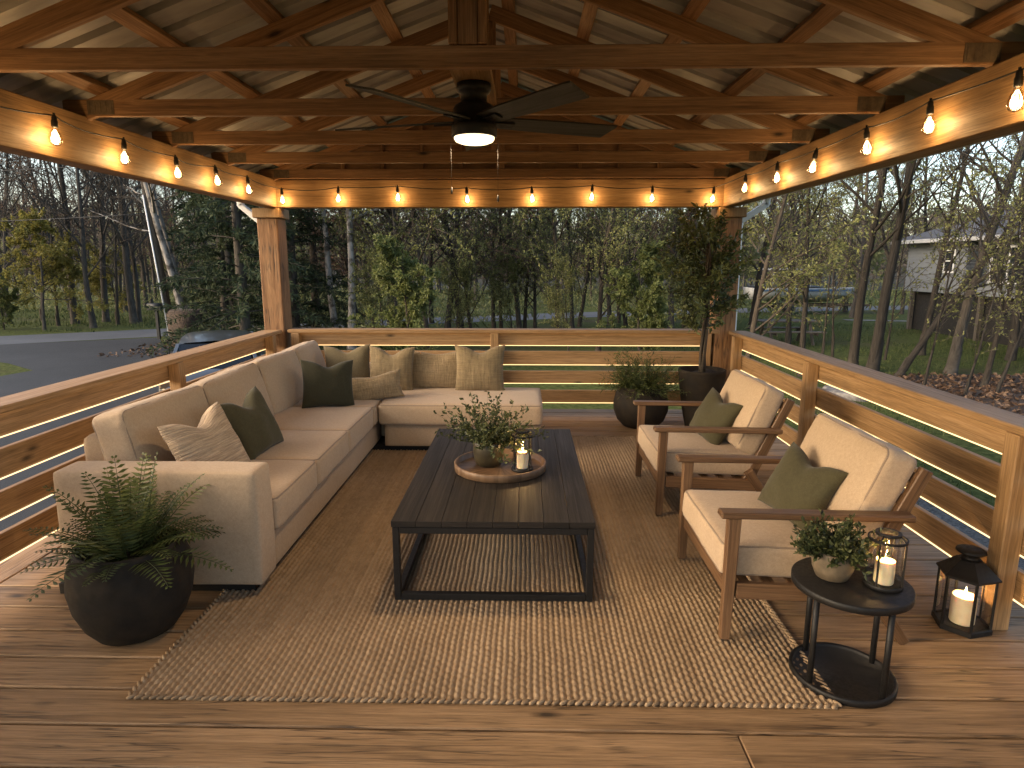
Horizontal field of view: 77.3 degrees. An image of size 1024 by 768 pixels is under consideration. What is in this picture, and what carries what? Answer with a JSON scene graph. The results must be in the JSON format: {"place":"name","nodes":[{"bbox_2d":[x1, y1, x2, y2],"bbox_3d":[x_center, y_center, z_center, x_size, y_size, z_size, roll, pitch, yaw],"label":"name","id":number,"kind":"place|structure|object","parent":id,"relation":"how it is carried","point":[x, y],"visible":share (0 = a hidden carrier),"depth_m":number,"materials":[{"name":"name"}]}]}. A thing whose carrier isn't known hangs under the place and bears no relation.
{"place":"outdoors","nodes":[
{"label":"outdoors","id":0,"kind":"place"},
{"bbox_2d":[0,338,173,561],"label":"driveway","id":1,"kind":"structure","parent":0,"point":[48,363],"depth_m":15.59,"materials":[{"name":"grey asphalt"}]},
{"bbox_2d":[159,330,265,390],"bbox_3d":[-5.746,-0.412,12.652,1.800,1.307,4.380,-4,11,-20],"label":"parked car","id":2,"kind":"object","parent":1,"relation":"on","point":[190,340],"visible":0.12,"depth_m":11.49,"materials":[{"name":"grey paint"}]},
{"bbox_2d":[0,306,907,344],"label":"road","id":3,"kind":"structure","parent":0,"point":[38,338],"depth_m":23.97,"materials":[{"name":"grey asphalt"}]},
{"bbox_2d":[743,268,870,311],"bbox_3d":[15.404,-4.851,33.377,6.101,2.320,2.180,0,11,1],"label":"car","id":4,"kind":"object","parent":3,"relation":"on","point":[814,291],"visible":0.27,"depth_m":32.85,"materials":[{"name":"grey metal"}]},
{"bbox_2d":[10,230,905,289],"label":"hills","id":5,"kind":"structure","parent":0,"point":[748,283],"depth_m":69.88,"materials":[{"name":"green plant"}]},
{"bbox_2d":[0,289,1023,556],"bbox_3d":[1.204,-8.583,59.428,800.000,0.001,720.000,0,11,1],"label":"ground","id":6,"kind":"structure","parent":0,"point":[900,341],"depth_m":20.06,"materials":[{"name":"green plant"}]},
{"bbox_2d":[0,274,21,329],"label":"leafy bush","id":7,"kind":"object","parent":6,"relation":"on","point":[6,303],"visible":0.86,"depth_m":25.42,"materials":[{"name":"green plant"}]},
{"bbox_2d":[0,153,76,290],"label":"bare tree","id":8,"kind":"object","parent":6,"relation":"on","point":[5,248],"visible":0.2,"depth_m":31.39,"materials":[{"name":"brown plant"}]},
{"bbox_2d":[0,152,94,312],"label":"budding tree","id":9,"kind":"object","parent":6,"relation":"on","point":[41,205],"visible":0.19,"depth_m":32.75,"materials":[{"name":"green plant"}]},
{"bbox_2d":[0,158,94,325],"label":"bare tree","id":10,"kind":"object","parent":6,"relation":"on","point":[57,318],"visible":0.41,"depth_m":26.55,"materials":[{"name":"brown plant"}]},
{"bbox_2d":[0,205,114,329],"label":"yellow green tree","id":11,"kind":"object","parent":6,"relation":"on","point":[55,265],"visible":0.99,"depth_m":25.03,"materials":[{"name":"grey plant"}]},
{"bbox_2d":[0,152,118,323],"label":"bare tree","id":12,"kind":"object","parent":6,"relation":"on","point":[73,302],"visible":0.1,"depth_m":26.46,"materials":[{"name":"brown plant"}]},
{"bbox_2d":[1,160,135,327],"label":"bare tree","id":13,"kind":"object","parent":6,"relation":"on","point":[86,274],"visible":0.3,"depth_m":25.52,"materials":[{"name":"brown plant"}]},
{"bbox_2d":[0,167,171,335],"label":"utility pole","id":14,"kind":"object","parent":6,"relation":"on","point":[159,265],"visible":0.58,"depth_m":21.89,"materials":[{"name":"grey wood"}]},
{"bbox_2d":[47,163,147,324],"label":"bare tree","id":15,"kind":"object","parent":6,"relation":"on","point":[116,312],"visible":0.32,"depth_m":26.82,"materials":[{"name":"brown plant"}]},
{"bbox_2d":[57,165,141,321],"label":"bare tree","id":16,"kind":"object","parent":6,"relation":"on","point":[104,296],"visible":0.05,"depth_m":28.38,"materials":[{"name":"brown plant"}]},
{"bbox_2d":[68,243,145,317],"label":"yellow green tree","id":17,"kind":"object","parent":6,"relation":"on","point":[94,281],"visible":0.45,"depth_m":29.25,"materials":[{"name":"green plant"}]},
{"bbox_2d":[61,169,165,323],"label":"bare tree","id":18,"kind":"object","parent":6,"relation":"on","point":[132,312],"visible":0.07,"depth_m":27.27,"materials":[{"name":"brown plant"}]},
{"bbox_2d":[58,167,190,321],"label":"bare tree","id":19,"kind":"object","parent":6,"relation":"on","point":[133,249],"visible":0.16,"depth_m":28.11,"materials":[{"name":"brown plant"}]},
{"bbox_2d":[79,172,189,308],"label":"pale trunk tree","id":20,"kind":"object","parent":6,"relation":"on","point":[161,221],"visible":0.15,"depth_m":22.33,"materials":[{"name":"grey plant"}]},
{"bbox_2d":[87,172,185,308],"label":"pale trunk tree","id":21,"kind":"object","parent":6,"relation":"on","point":[162,241],"visible":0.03,"depth_m":21.70,"materials":[{"name":"grey plant"}]},
{"bbox_2d":[157,188,310,340],"bbox_3d":[-9.744,-6.828,22.165,5.379,10.816,5.012,-5,12,-25],"label":"evergreen tree","id":22,"kind":"object","parent":6,"relation":"on","point":[181,224],"visible":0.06,"depth_m":22.40,"materials":[{"name":"green plant"}]},
{"bbox_2d":[142,189,331,355],"bbox_3d":[-7.413,-5.296,16.599,4.556,9.833,4.890,-9,14,-39],"label":"evergreen tree","id":23,"kind":"object","parent":6,"relation":"on","point":[248,238],"visible":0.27,"depth_m":16.94,"materials":[{"name":"green plant"}]},
{"bbox_2d":[293,209,378,327],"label":"evergreen tree","id":24,"kind":"object","parent":6,"relation":"on","point":[315,292],"visible":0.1,"depth_m":25.11,"materials":[{"name":"green plant"}]},
{"bbox_2d":[298,209,384,325],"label":"budding tree","id":25,"kind":"object","parent":6,"relation":"on","point":[343,236],"visible":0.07,"depth_m":22.13,"materials":[{"name":"green plant"}]},
{"bbox_2d":[346,208,391,349],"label":"pale trunk tree","id":26,"kind":"object","parent":6,"relation":"on","point":[352,303],"depth_m":19.25,"materials":[{"name":"grey plant"}]},
{"bbox_2d":[342,238,400,327],"bbox_3d":[-3.771,-2.392,18.162,1.517,3.384,2.112,2,11,10],"label":"leafy bush","id":27,"kind":"object","parent":6,"relation":"on","point":[370,262],"visible":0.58,"depth_m":17.79,"materials":[{"name":"green plant"}]},
{"bbox_2d":[347,231,440,349],"bbox_3d":[-2.780,-1.893,15.320,2.226,3.474,2.232,-1,11,-7],"label":"leafy bush","id":28,"kind":"object","parent":6,"relation":"on","point":[404,266],"visible":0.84,"depth_m":15.12,"materials":[{"name":"green plant"}]},
{"bbox_2d":[330,208,470,348],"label":"young leafed tree","id":29,"kind":"object","parent":6,"relation":"on","point":[394,210],"visible":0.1,"depth_m":19.06,"materials":[{"name":"green plant"}]},
{"bbox_2d":[318,208,484,348],"bbox_3d":[-3.226,-5.814,18.184,5.648,10.211,3.994,3,11,16],"label":"young leafed tree","id":30,"kind":"object","parent":6,"relation":"on","point":[417,248],"visible":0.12,"depth_m":18.63,"materials":[{"name":"green plant"}]},
{"bbox_2d":[8,276,909,332],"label":"undergrowth","id":31,"kind":"object","parent":6,"relation":"on","point":[439,310],"visible":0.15,"depth_m":34.08,"materials":[{"name":"green plant"}]},
{"bbox_2d":[435,251,495,327],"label":"leafy bush","id":32,"kind":"object","parent":6,"relation":"on","point":[462,296],"visible":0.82,"depth_m":19.88,"materials":[{"name":"green plant"}]},
{"bbox_2d":[395,208,552,327],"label":"budding tree","id":33,"kind":"object","parent":6,"relation":"on","point":[447,324],"visible":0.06,"depth_m":21.57,"materials":[{"name":"green plant"}]},
{"bbox_2d":[428,208,522,327],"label":"young leafed tree","id":34,"kind":"object","parent":6,"relation":"on","point":[490,271],"visible":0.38,"depth_m":20.21,"materials":[{"name":"green plant"}]},
{"bbox_2d":[440,208,570,327],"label":"young leafed tree","id":35,"kind":"object","parent":6,"relation":"on","point":[488,283],"visible":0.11,"depth_m":22.91,"materials":[{"name":"green plant"}]},
{"bbox_2d":[484,243,527,327],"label":"leafy bush","id":36,"kind":"object","parent":6,"relation":"on","point":[510,280],"visible":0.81,"depth_m":21.61,"materials":[{"name":"green plant"}]},
{"bbox_2d":[0,198,1014,294],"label":"woods","id":37,"kind":"object","parent":6,"relation":"on","point":[877,268],"visible":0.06,"depth_m":58.66,"materials":[{"name":"green plant"}]},
{"bbox_2d":[488,208,571,327],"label":"young leafed tree","id":38,"kind":"object","parent":6,"relation":"on","point":[534,307],"visible":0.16,"depth_m":23.07,"materials":[{"name":"green plant"}]},
{"bbox_2d":[501,208,583,327],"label":"young leafed tree","id":39,"kind":"object","parent":6,"relation":"on","point":[526,302],"visible":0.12,"depth_m":23.07,"materials":[{"name":"green plant"}]},
{"bbox_2d":[490,208,601,327],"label":"young leafed tree","id":40,"kind":"object","parent":6,"relation":"on","point":[531,244],"visible":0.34,"depth_m":20.02,"materials":[{"name":"green plant"}]},
{"bbox_2d":[97,340,1023,414],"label":"leaf litter","id":41,"kind":"object","parent":6,"relation":"on","point":[986,393],"visible":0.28,"depth_m":13.54,"materials":[{"name":"brown plant"}]},
{"bbox_2d":[536,244,588,350],"bbox_3d":[1.490,-2.401,18.551,1.457,3.249,2.028,2,11,9],"label":"leafy bush","id":42,"kind":"object","parent":6,"relation":"on","point":[568,283],"visible":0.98,"depth_m":18.19,"materials":[{"name":"green plant"}]},
{"bbox_2d":[539,208,629,326],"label":"young leafed tree","id":43,"kind":"object","parent":6,"relation":"on","point":[586,281],"visible":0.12,"depth_m":26.40,"materials":[{"name":"green plant"}]},
{"bbox_2d":[548,208,629,327],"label":"young leafed tree","id":44,"kind":"object","parent":6,"relation":"on","point":[572,325],"visible":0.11,"depth_m":25.57,"materials":[{"name":"green plant"}]},
{"bbox_2d":[575,208,674,350],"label":"young leafed tree","id":45,"kind":"object","parent":6,"relation":"on","point":[624,228],"visible":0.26,"depth_m":18.01,"materials":[{"name":"green plant"}]},
{"bbox_2d":[592,240,673,350],"bbox_3d":[3.529,-2.278,17.573,2.176,3.387,2.170,8,13,35],"label":"leafy bush","id":46,"kind":"object","parent":6,"relation":"on","point":[653,298],"visible":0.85,"depth_m":17.15,"materials":[{"name":"green plant"}]},
{"bbox_2d":[635,208,710,328],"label":"budding tree","id":47,"kind":"object","parent":6,"relation":"on","point":[672,251],"visible":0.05,"depth_m":23.53,"materials":[{"name":"green plant"}]},
{"bbox_2d":[742,183,848,328],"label":"thin tree","id":48,"kind":"object","parent":6,"relation":"on","point":[759,273],"visible":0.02,"depth_m":24.98,"materials":[{"name":"brown plant"}]},
{"bbox_2d":[744,179,856,343],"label":"thin tree","id":49,"kind":"object","parent":6,"relation":"on","point":[788,335],"visible":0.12,"depth_m":19.01,"materials":[{"name":"brown plant"}]},
{"bbox_2d":[742,188,875,373],"bbox_3d":[5.741,-3.495,12.822,2.954,7.562,4.148,-3,11,-18],"label":"young leafed tree","id":50,"kind":"object","parent":6,"relation":"on","point":[810,271],"visible":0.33,"depth_m":12.76,"materials":[{"name":"green plant"}]},
{"bbox_2d":[744,182,882,376],"bbox_3d":[6.306,-3.786,14.209,3.332,7.592,2.931,-7,13,-34],"label":"thin tree","id":51,"kind":"object","parent":6,"relation":"on","point":[805,293],"visible":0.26,"depth_m":14.14,"materials":[{"name":"brown plant"}]},
{"bbox_2d":[796,174,879,353],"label":"sapling","id":52,"kind":"object","parent":6,"relation":"on","point":[827,309],"visible":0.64,"depth_m":15.96,"materials":[{"name":"green plant"}]},
{"bbox_2d":[808,176,881,356],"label":"sapling","id":53,"kind":"object","parent":6,"relation":"on","point":[832,327],"visible":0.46,"depth_m":17.46,"materials":[{"name":"green plant"}]},
{"bbox_2d":[823,166,935,317],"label":"bare tree","id":54,"kind":"object","parent":6,"relation":"on","point":[862,242],"visible":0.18,"depth_m":30.54,"materials":[{"name":"brown plant"}]},
{"bbox_2d":[770,144,1022,364],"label":"thin tree","id":55,"kind":"object","parent":6,"relation":"on","point":[853,355],"visible":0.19,"depth_m":15.24,"materials":[{"name":"brown plant"}]},
{"bbox_2d":[868,175,946,359],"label":"sapling","id":56,"kind":"object","parent":6,"relation":"on","point":[894,307],"visible":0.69,"depth_m":16.91,"materials":[{"name":"green plant"}]},
{"bbox_2d":[843,149,979,371],"bbox_3d":[8.586,-6.816,14.127,5.212,13.785,6.022,9,14,39],"label":"thin tree","id":57,"kind":"object","parent":6,"relation":"on","point":[876,348],"visible":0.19,"depth_m":15.04,"materials":[{"name":"brown plant"}]},
{"bbox_2d":[887,133,1023,355],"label":"thin tree","id":58,"kind":"object","parent":6,"relation":"on","point":[932,302],"visible":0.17,"depth_m":17.94,"materials":[{"name":"brown plant"}]},
{"bbox_2d":[901,210,1023,347],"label":"house","id":59,"kind":"structure","parent":6,"relation":"on","point":[916,314],"depth_m":23.25,"materials":[{"name":"grey"}]},
{"bbox_2d":[902,489,1023,569],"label":"gravel strip","id":60,"kind":"object","parent":6,"relation":"on","point":[974,534],"depth_m":6.47,"materials":[{"name":"grey gravel"}]},
{"bbox_2d":[903,374,1023,415],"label":"garden bed","id":61,"kind":"object","parent":6,"relation":"on","point":[988,400],"visible":0.17,"depth_m":13.47,"materials":[{"name":"brown soil"}]},
{"bbox_2d":[894,134,1023,377],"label":"thin tree","id":62,"kind":"object","parent":61,"relation":"on","point":[908,361],"visible":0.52,"depth_m":14.37,"materials":[{"name":"brown plant"}]},
{"bbox_2d":[922,153,1019,385],"bbox_3d":[9.100,-2.204,13.239,1.883,4.943,1.446,-1,11,-6],"label":"sapling","id":63,"kind":"object","parent":61,"relation":"on","point":[956,235],"visible":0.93,"depth_m":13.04,"materials":[{"name":"green plant"}]},
{"bbox_2d":[946,132,1023,386],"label":"thin tree","id":64,"kind":"object","parent":61,"relation":"on","point":[986,377],"visible":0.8,"depth_m":13.03,"materials":[{"name":"brown plant"}]},
{"bbox_2d":[962,193,1023,395],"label":"sapling","id":65,"kind":"object","parent":61,"relation":"on","point":[1016,222],"visible":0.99,"depth_m":12.20,"materials":[{"name":"green plant"}]},
{"bbox_2d":[975,231,1023,394],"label":"sapling","id":66,"kind":"object","parent":61,"relation":"on","point":[1005,371],"visible":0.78,"depth_m":12.72,"materials":[{"name":"green plant"}]},
{"bbox_2d":[912,134,1023,360],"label":"thin tree","id":67,"kind":"object","parent":6,"relation":"on","point":[1012,337],"visible":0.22,"depth_m":17.27,"materials":[{"name":"brown plant"}]},
{"bbox_2d":[927,133,1023,374],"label":"bare tree","id":68,"kind":"object","parent":6,"relation":"on","point":[953,360],"visible":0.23,"depth_m":14.90,"materials":[{"name":"brown plant"}]},
{"label":"garden bed","id":69,"kind":"structure","parent":6,"relation":"on","visible":0},
{"bbox_2d":[159,189,292,336],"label":"evergreen tree","id":70,"kind":"object","parent":69,"relation":"on","point":[211,254],"visible":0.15,"depth_m":19.06,"materials":[{"name":"green plant"}]},
{"bbox_2d":[225,207,365,348],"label":"evergreen tree","id":71,"kind":"object","parent":69,"relation":"on","point":[297,304],"visible":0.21,"depth_m":20.21,"materials":[{"name":"green plant"}]},
{"bbox_2d":[0,132,1023,241],"label":"sky","id":72,"kind":"structure","parent":0,"point":[1000,142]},
{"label":"deck joists","id":73,"kind":"structure","parent":0,"visible":0},
{"bbox_2d":[0,409,1023,767],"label":"deck floor","id":74,"kind":"structure","parent":73,"relation":"on","point":[66,683],"depth_m":2.43,"materials":[{"name":"brown wood"}]},
{"bbox_2d":[20,452,233,645],"bbox_3d":[-1.743,0.749,2.929,0.908,0.838,0.882,0,11,1],"label":"potted fern","id":75,"kind":"object","parent":74,"relation":"on","point":[129,580],"visible":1,"depth_m":2.84,"materials":[{"name":"green plant"}]},
{"bbox_2d":[0,330,281,562],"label":"deck railing","id":76,"kind":"object","parent":74,"relation":"on","point":[23,409],"visible":0.55,"depth_m":3.78,"materials":[{"name":"brown wood"}]},
{"bbox_2d":[53,340,542,593],"bbox_3d":[-1.103,0.304,5.072,2.739,0.917,3.768,0,11,1],"label":"sectional sofa","id":77,"kind":"object","parent":74,"relation":"on","point":[265,508],"visible":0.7,"depth_m":3.82,"materials":[{"name":"beige fabric"}]},
{"bbox_2d":[157,401,250,461],"bbox_3d":[-1.754,0.365,3.696,0.244,0.454,0.488,4,11,20],"label":"throw pillow","id":78,"kind":"object","parent":77,"relation":"on","point":[212,436],"visible":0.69,"depth_m":3.63,"materials":[{"name":"fabric"}]},
{"bbox_2d":[220,386,283,459],"bbox_3d":[-1.720,0.265,4.228,0.264,0.438,0.432,0,11,1],"label":"throw pillow","id":79,"kind":"object","parent":77,"relation":"on","point":[254,425],"visible":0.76,"depth_m":4.15,"materials":[{"name":"green fabric"}]},
{"bbox_2d":[300,360,354,407],"bbox_3d":[-1.617,0.001,5.626,0.484,0.443,0.201,-5,12,-24],"label":"throw pillow","id":80,"kind":"object","parent":77,"relation":"on","point":[327,386],"visible":0.99,"depth_m":5.56,"materials":[{"name":"green fabric"}]},
{"bbox_2d":[323,344,369,377],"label":"throw pillow","id":81,"kind":"object","parent":77,"relation":"on","point":[359,356],"visible":0.52,"depth_m":6.39,"materials":[{"name":"fabric"}]},
{"bbox_2d":[352,369,403,399],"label":"throw pillow","id":82,"kind":"object","parent":77,"relation":"on","point":[384,386],"visible":0.73,"depth_m":5.89,"materials":[{"name":"fabric"}]},
{"bbox_2d":[370,346,414,389],"bbox_3d":[-1.194,-0.146,6.348,0.471,0.458,0.193,0,11,1],"label":"throw pillow","id":83,"kind":"object","parent":77,"relation":"on","point":[382,361],"visible":0.7,"depth_m":6.29,"materials":[{"name":"beige fabric"}]},
{"bbox_2d":[413,351,456,387],"bbox_3d":[-0.753,-0.136,6.430,0.620,0.395,0.147,0,11,1],"label":"throw pillow","id":84,"kind":"object","parent":77,"relation":"on","point":[434,370],"visible":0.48,"depth_m":6.38,"materials":[{"name":"fabric"}]},
{"bbox_2d":[455,345,504,390],"bbox_3d":[-0.316,-0.145,6.290,0.500,0.471,0.211,0,11,1],"label":"throw pillow","id":85,"kind":"object","parent":77,"relation":"on","point":[476,371],"visible":0.92,"depth_m":6.22,"materials":[{"name":"beige fabric"}]},
{"bbox_2d":[126,435,841,708],"bbox_3d":[-0.088,0.882,4.441,2.824,0.017,3.954,0,11,1],"label":"jute rug","id":86,"kind":"object","parent":74,"relation":"on","point":[321,613],"visible":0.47,"depth_m":3.05,"materials":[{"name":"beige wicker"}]},
{"bbox_2d":[391,429,594,601],"bbox_3d":[-0.078,0.725,4.101,1.014,0.428,1.815,0,11,1],"label":"coffee table","id":87,"kind":"object","parent":86,"relation":"on","point":[441,496],"visible":0.84,"depth_m":3.40,"materials":[{"name":"black wood"}]},
{"bbox_2d":[454,448,545,482],"bbox_3d":[-0.073,0.502,3.990,0.572,0.049,0.572,0,11,1],"label":"serving tray","id":88,"kind":"object","parent":87,"relation":"on","point":[466,466],"visible":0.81,"depth_m":3.90,"materials":[{"name":"brown wood"}]},
{"bbox_2d":[433,389,549,466],"bbox_3d":[-0.080,0.276,4.002,0.772,0.465,0.661,8,13,35],"label":"potted shrub","id":89,"kind":"object","parent":88,"relation":"on","point":[490,443],"visible":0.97,"depth_m":3.94,"materials":[{"name":"green plant"}]},
{"bbox_2d":[288,328,719,402],"bbox_3d":[-0.104,-0.121,7.143,4.710,0.984,0.194,0,11,1],"label":"deck railing","id":90,"kind":"object","parent":74,"relation":"on","point":[493,337],"visible":0.46,"depth_m":7.08,"materials":[{"name":"brown wood"}]},
{"bbox_2d":[0,0,1023,384],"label":"pavilion","id":91,"kind":"structure","parent":74,"relation":"on","point":[688,94],"depth_m":3.82,"materials":[{"name":"brown wood"}]},
{"bbox_2d":[335,79,617,201],"bbox_3d":[-0.193,-1.278,3.436,1.555,0.591,1.508,0,11,1],"label":"ceiling fan","id":92,"kind":"object","parent":91,"relation":"hanging from","point":[478,121],"visible":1,"depth_m":3.26,"materials":[{"name":"brown metal"}]},
{"bbox_2d":[0,66,1023,203],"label":"string lights","id":93,"kind":"object","parent":91,"relation":"hanging from","point":[1018,80],"visible":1,"depth_m":4.07,"materials":[{"name":"black rubber"}]},
{"bbox_2d":[593,347,690,428],"bbox_3d":[1.386,0.028,6.687,1.011,0.861,1.088,9,14,40],"label":"potted grass plant","id":94,"kind":"object","parent":74,"relation":"on","point":[637,385],"visible":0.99,"depth_m":6.57,"materials":[{"name":"green plant"}]},
{"bbox_2d":[649,202,770,425],"bbox_3d":[1.904,-0.666,6.554,1.263,2.272,0.978,-9,14,-41],"label":"potted tree","id":95,"kind":"object","parent":74,"relation":"on","point":[701,380],"visible":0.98,"depth_m":6.42,"materials":[{"name":"green plant"}]},
{"bbox_2d":[633,369,794,514],"bbox_3d":[1.415,0.393,4.672,0.929,0.912,0.878,0,11,1],"label":"armchair","id":96,"kind":"object","parent":74,"relation":"on","point":[755,429],"visible":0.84,"depth_m":4.32,"materials":[{"name":"beige fabric"}]},
{"bbox_2d":[689,387,742,444],"bbox_3d":[1.455,0.242,4.616,0.211,0.374,0.438,-2,11,-13],"label":"throw pillow","id":97,"kind":"object","parent":96,"relation":"on","point":[713,410],"visible":0.83,"depth_m":4.52,"materials":[{"name":"green fabric"}]},
{"bbox_2d":[676,413,932,644],"bbox_3d":[1.386,0.665,3.238,0.929,0.910,0.878,0,11,1],"label":"armchair","id":98,"kind":"object","parent":74,"relation":"on","point":[738,536],"visible":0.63,"depth_m":2.90,"materials":[{"name":"beige fabric"}]},
{"bbox_2d":[757,442,847,529],"bbox_3d":[1.426,0.513,3.181,0.206,0.362,0.432,-3,11,-13],"label":"throw pillow","id":99,"kind":"object","parent":98,"relation":"on","point":[797,480],"visible":0.84,"depth_m":3.11,"materials":[{"name":"green fabric"}]},
{"bbox_2d":[788,557,915,708],"bbox_3d":[1.379,1.009,2.641,0.448,0.434,0.448,0,11,1],"label":"side table","id":100,"kind":"object","parent":74,"relation":"on","point":[853,677],"visible":0.89,"depth_m":2.58,"materials":[{"name":"black metal"}]},
{"bbox_2d":[790,507,891,582],"bbox_3d":[1.327,0.658,2.600,0.364,0.269,0.343,4,12,22],"label":"potted shrub","id":101,"kind":"object","parent":100,"relation":"on","point":[838,553],"visible":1,"depth_m":2.56,"materials":[{"name":"green plant"}]},
{"bbox_2d":[862,527,909,593],"bbox_3d":[1.483,0.693,2.538,0.144,0.224,0.144,0,11,1],"label":"lantern","id":102,"kind":"object","parent":100,"relation":"on","point":[897,586],"visible":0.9,"depth_m":2.53,"materials":[{"name":"clear glass"}]},
{"bbox_2d":[729,331,1023,629],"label":"deck railing","id":103,"kind":"object","parent":74,"relation":"on","point":[1001,522],"visible":0.65,"depth_m":3.53,"materials":[{"name":"brown wood"}]},
{"bbox_2d":[931,544,1001,638],"bbox_3d":[2.141,0.956,3.018,0.252,0.398,0.250,0,11,1],"label":"lantern","id":104,"kind":"object","parent":74,"relation":"on","point":[968,565],"visible":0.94,"depth_m":2.98,"materials":[{"name":"black metal"}]},
{"bbox_2d":[948,587,977,626],"bbox_3d":[2.141,1.041,3.034,0.104,0.179,0.104,0,11,1],"label":"candle","id":105,"kind":"object","parent":104,"relation":"on","point":[961,606],"visible":0.91,"depth_m":3.01,"materials":[{"name":"wax"}]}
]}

